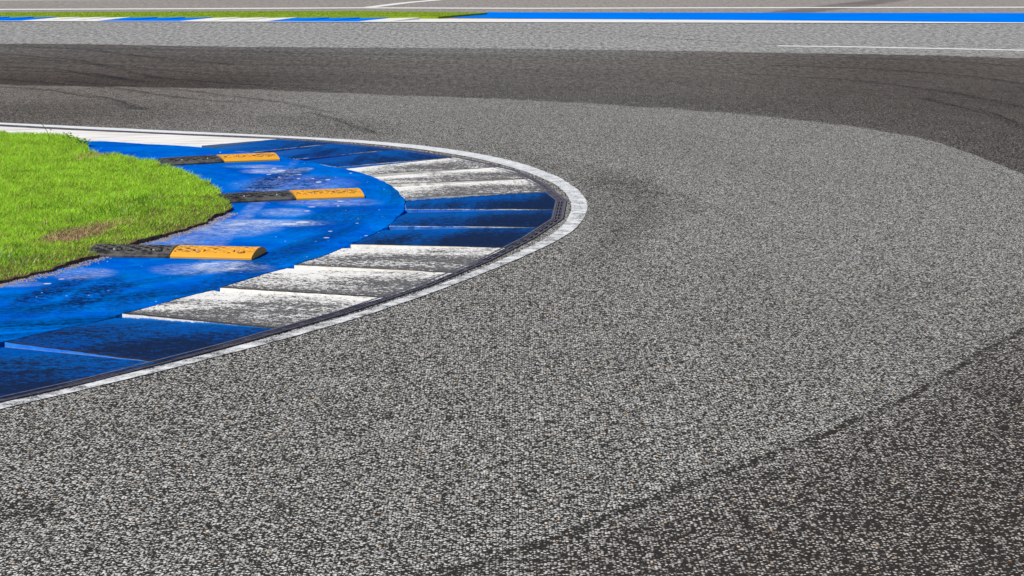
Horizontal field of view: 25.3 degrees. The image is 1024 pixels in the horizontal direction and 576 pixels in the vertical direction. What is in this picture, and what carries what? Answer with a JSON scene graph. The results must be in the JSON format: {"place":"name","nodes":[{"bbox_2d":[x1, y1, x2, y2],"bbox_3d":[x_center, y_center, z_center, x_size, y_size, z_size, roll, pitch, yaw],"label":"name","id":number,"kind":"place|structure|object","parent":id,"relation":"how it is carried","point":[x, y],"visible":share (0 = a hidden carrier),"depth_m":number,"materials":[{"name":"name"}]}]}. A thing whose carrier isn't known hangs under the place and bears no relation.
{"place":"outdoors","nodes":[
{"label":"outdoors","id":0,"kind":"place"},
{"bbox_2d":[0,130,232,283],"bbox_3d":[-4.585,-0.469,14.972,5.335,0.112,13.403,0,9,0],"label":"lawn grass","id":1,"kind":"structure","parent":0,"point":[11,144],"depth_m":16.26,"materials":[{"name":"green plant"}]},
{"bbox_2d":[72,137,91,143],"bbox_3d":[-3.837,-1.313,20.372,0.216,0.059,0.188,6,11,34],"label":"weed","id":2,"kind":"object","parent":1,"relation":"on","point":[77,139],"visible":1,"depth_m":20.37,"materials":[{"name":"green plant"}]},
{"bbox_2d":[0,141,404,347],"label":"blue apron","id":3,"kind":"object","parent":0,"point":[290,234],"visible":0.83,"depth_m":14.24,"materials":[{"name":"paint"}]},
{"bbox_2d":[0,213,237,287],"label":"soil crumbs","id":4,"kind":"object","parent":3,"relation":"on","point":[160,239],"visible":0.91,"depth_m":13.52,"materials":[{"name":"brown soil"}]},
{"bbox_2d":[88,244,266,259],"bbox_3d":[-2.022,-0.228,13.719,1.023,0.050,0.376,1,9,9],"label":"speed bump","id":5,"kind":"object","parent":3,"relation":"on","point":[181,251],"visible":1,"depth_m":13.61,"materials":[{"name":"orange rubber"}]},
{"bbox_2d":[155,152,279,165],"bbox_3d":[-2.460,-1.089,19.098,1.010,0.050,0.392,-5,10,-26],"label":"speed bump","id":6,"kind":"object","parent":3,"relation":"on","point":[210,159],"visible":1,"depth_m":19.00,"materials":[{"name":"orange rubber"}]},
{"bbox_2d":[217,188,363,202],"bbox_3d":[-1.612,-0.679,16.534,1.039,0.050,0.402,-3,9,-16],"label":"speed bump","id":7,"kind":"object","parent":3,"relation":"on","point":[283,195],"visible":1,"depth_m":16.45,"materials":[{"name":"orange rubber"}]},
{"bbox_2d":[0,11,486,18],"bbox_3d":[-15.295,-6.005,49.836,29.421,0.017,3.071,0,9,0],"label":"verge grass","id":8,"kind":"structure","parent":0,"point":[244,13],"depth_m":49.82,"materials":[{"name":"green plant"}]},
{"bbox_2d":[0,21,1023,575],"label":"race track","id":9,"kind":"structure","parent":0,"point":[750,315],"depth_m":10.95,"materials":[{"name":"grey asphalt"}]},
{"bbox_2d":[0,378,95,402],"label":"drain channel","id":10,"kind":"object","parent":9,"relation":"in","point":[82,381],"visible":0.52,"depth_m":9.87,"materials":[{"name":"grey metal"}]},
{"bbox_2d":[83,343,234,380],"bbox_3d":[-1.615,0.403,10.517,0.082,0.139,1.002,5,11,30],"label":"drain channel","id":11,"kind":"object","parent":9,"relation":"in","point":[206,351],"visible":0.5,"depth_m":10.46,"materials":[{"name":"grey metal"}]},
{"bbox_2d":[224,312,345,345],"bbox_3d":[-1.127,0.265,11.381,0.082,0.139,1.002,5,10,27],"label":"drain channel","id":12,"kind":"object","parent":9,"relation":"in","point":[310,321],"visible":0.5,"depth_m":11.36,"materials":[{"name":"grey metal"}]},
{"bbox_2d":[0,123,587,408],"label":"track edge line","id":13,"kind":"object","parent":9,"relation":"on","point":[579,205],"visible":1,"depth_m":14.12,"materials":[{"name":"paint"}]},
{"bbox_2d":[334,285,429,313],"bbox_3d":[-0.694,0.122,12.272,0.082,0.139,1.002,4,10,23],"label":"drain channel","id":14,"kind":"object","parent":9,"relation":"in","point":[348,310],"visible":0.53,"depth_m":12.18,"materials":[{"name":"grey metal"}]},
{"bbox_2d":[417,260,489,285],"bbox_3d":[-0.332,-0.025,13.192,0.082,0.139,1.003,3,10,19],"label":"drain channel","id":15,"kind":"object","parent":9,"relation":"in","point":[480,263],"visible":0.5,"depth_m":13.16,"materials":[{"name":"grey metal"}]},
{"bbox_2d":[463,159,517,171],"bbox_3d":[-0.196,-0.959,19.020,0.082,0.139,1.001,-4,10,-24],"label":"drain channel","id":16,"kind":"object","parent":9,"relation":"in","point":[491,165],"visible":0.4,"depth_m":18.98,"materials":[{"name":"grey concrete"}]},
{"bbox_2d":[478,238,532,260],"bbox_3d":[-0.036,-0.177,14.137,0.082,0.139,1.003,3,9,15],"label":"drain channel","id":17,"kind":"object","parent":9,"relation":"in","point":[522,241],"visible":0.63,"depth_m":14.10,"materials":[{"name":"grey metal"}]},
{"bbox_2d":[509,171,545,184],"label":"drain channel","id":18,"kind":"object","parent":9,"relation":"in","point":[532,179],"visible":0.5,"depth_m":18.03,"materials":[{"name":"grey concrete"}]},
{"bbox_2d":[207,21,859,22],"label":"edge line","id":19,"kind":"object","parent":9,"relation":"on","point":[680,22],"visible":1,"depth_m":46.18,"materials":[{"name":"white paint"}]},
{"bbox_2d":[522,218,562,238],"bbox_3d":[0.203,-0.331,15.098,0.082,0.139,1.003,2,9,12],"label":"drain channel","id":20,"kind":"object","parent":9,"relation":"in","point":[542,228],"visible":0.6,"depth_m":15.07,"materials":[{"name":"grey metal"}]},
{"bbox_2d":[537,184,565,200],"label":"drain channel","id":21,"kind":"object","parent":9,"relation":"in","point":[553,193],"visible":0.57,"depth_m":17.09,"materials":[{"name":"grey metal"}]},
{"bbox_2d":[551,200,566,219],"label":"drain channel","id":22,"kind":"object","parent":9,"relation":"in","point":[559,207],"visible":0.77,"depth_m":16.08,"materials":[{"name":"grey metal"}]},
{"bbox_2d":[779,45,1023,50],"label":"short track line","id":23,"kind":"object","parent":9,"relation":"on","point":[905,47],"visible":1,"depth_m":37.05,"materials":[{"name":"white paint"}]},
{"bbox_2d":[0,0,1023,21],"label":"runoff area","id":24,"kind":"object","parent":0,"point":[326,5],"depth_m":56.07,"materials":[{"name":"concrete"}]},
{"bbox_2d":[368,0,437,6],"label":"branching line","id":25,"kind":"object","parent":24,"relation":"on","point":[400,3],"visible":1,"depth_m":57.30,"materials":[{"name":"white paint"}]},
{"bbox_2d":[0,17,1023,22],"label":"curb","id":26,"kind":"structure","parent":24,"relation":"on","point":[152,19],"depth_m":47.11,"materials":[{"name":"blue paint"}]},
{"bbox_2d":[0,7,1023,9],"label":"white line","id":27,"kind":"object","parent":24,"relation":"on","point":[517,8],"visible":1,"depth_m":53.99,"materials":[{"name":"paint"}]},
{"bbox_2d":[461,12,1023,21],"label":"painted runoff strip","id":28,"kind":"object","parent":24,"relation":"on","point":[978,17],"visible":0.94,"depth_m":49.27,"materials":[{"name":"blue paint"}]},
{"label":"ground","id":29,"kind":"structure","parent":0,"visible":0},
{"bbox_2d":[0,126,556,398],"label":"racing kerb","id":30,"kind":"structure","parent":29,"relation":"on","point":[459,213],"depth_m":13.29,"materials":[{"name":"blue paint"}]},
{"bbox_2d":[0,125,70,129],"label":"drain channel","id":31,"kind":"object","parent":30,"relation":"in","point":[34,127],"visible":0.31,"depth_m":22.51,"materials":[{"name":"grey concrete"}]},
{"bbox_2d":[71,129,156,133],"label":"drain channel","id":32,"kind":"object","parent":30,"relation":"in","point":[114,131],"visible":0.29,"depth_m":22.09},
{"bbox_2d":[157,133,246,137],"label":"drain channel","id":33,"kind":"object","parent":30,"relation":"in","point":[202,135],"visible":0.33,"depth_m":21.68,"materials":[{"name":"grey concrete"}]},
{"bbox_2d":[247,137,333,142],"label":"drain channel","id":34,"kind":"object","parent":30,"relation":"in","point":[286,139],"visible":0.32,"depth_m":21.25,"materials":[{"name":"grey concrete"}]},
{"bbox_2d":[334,142,408,149],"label":"drain channel","id":35,"kind":"object","parent":30,"relation":"in","point":[369,145],"visible":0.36,"depth_m":20.60,"materials":[{"name":"grey concrete"}]},
{"bbox_2d":[402,150,467,159],"bbox_3d":[-0.677,-1.096,19.879,0.082,0.139,1.002,-6,11,-33],"label":"drain channel","id":36,"kind":"object","parent":30,"relation":"in","point":[437,154],"visible":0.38,"depth_m":19.82,"materials":[{"name":"grey concrete"}]}
]}

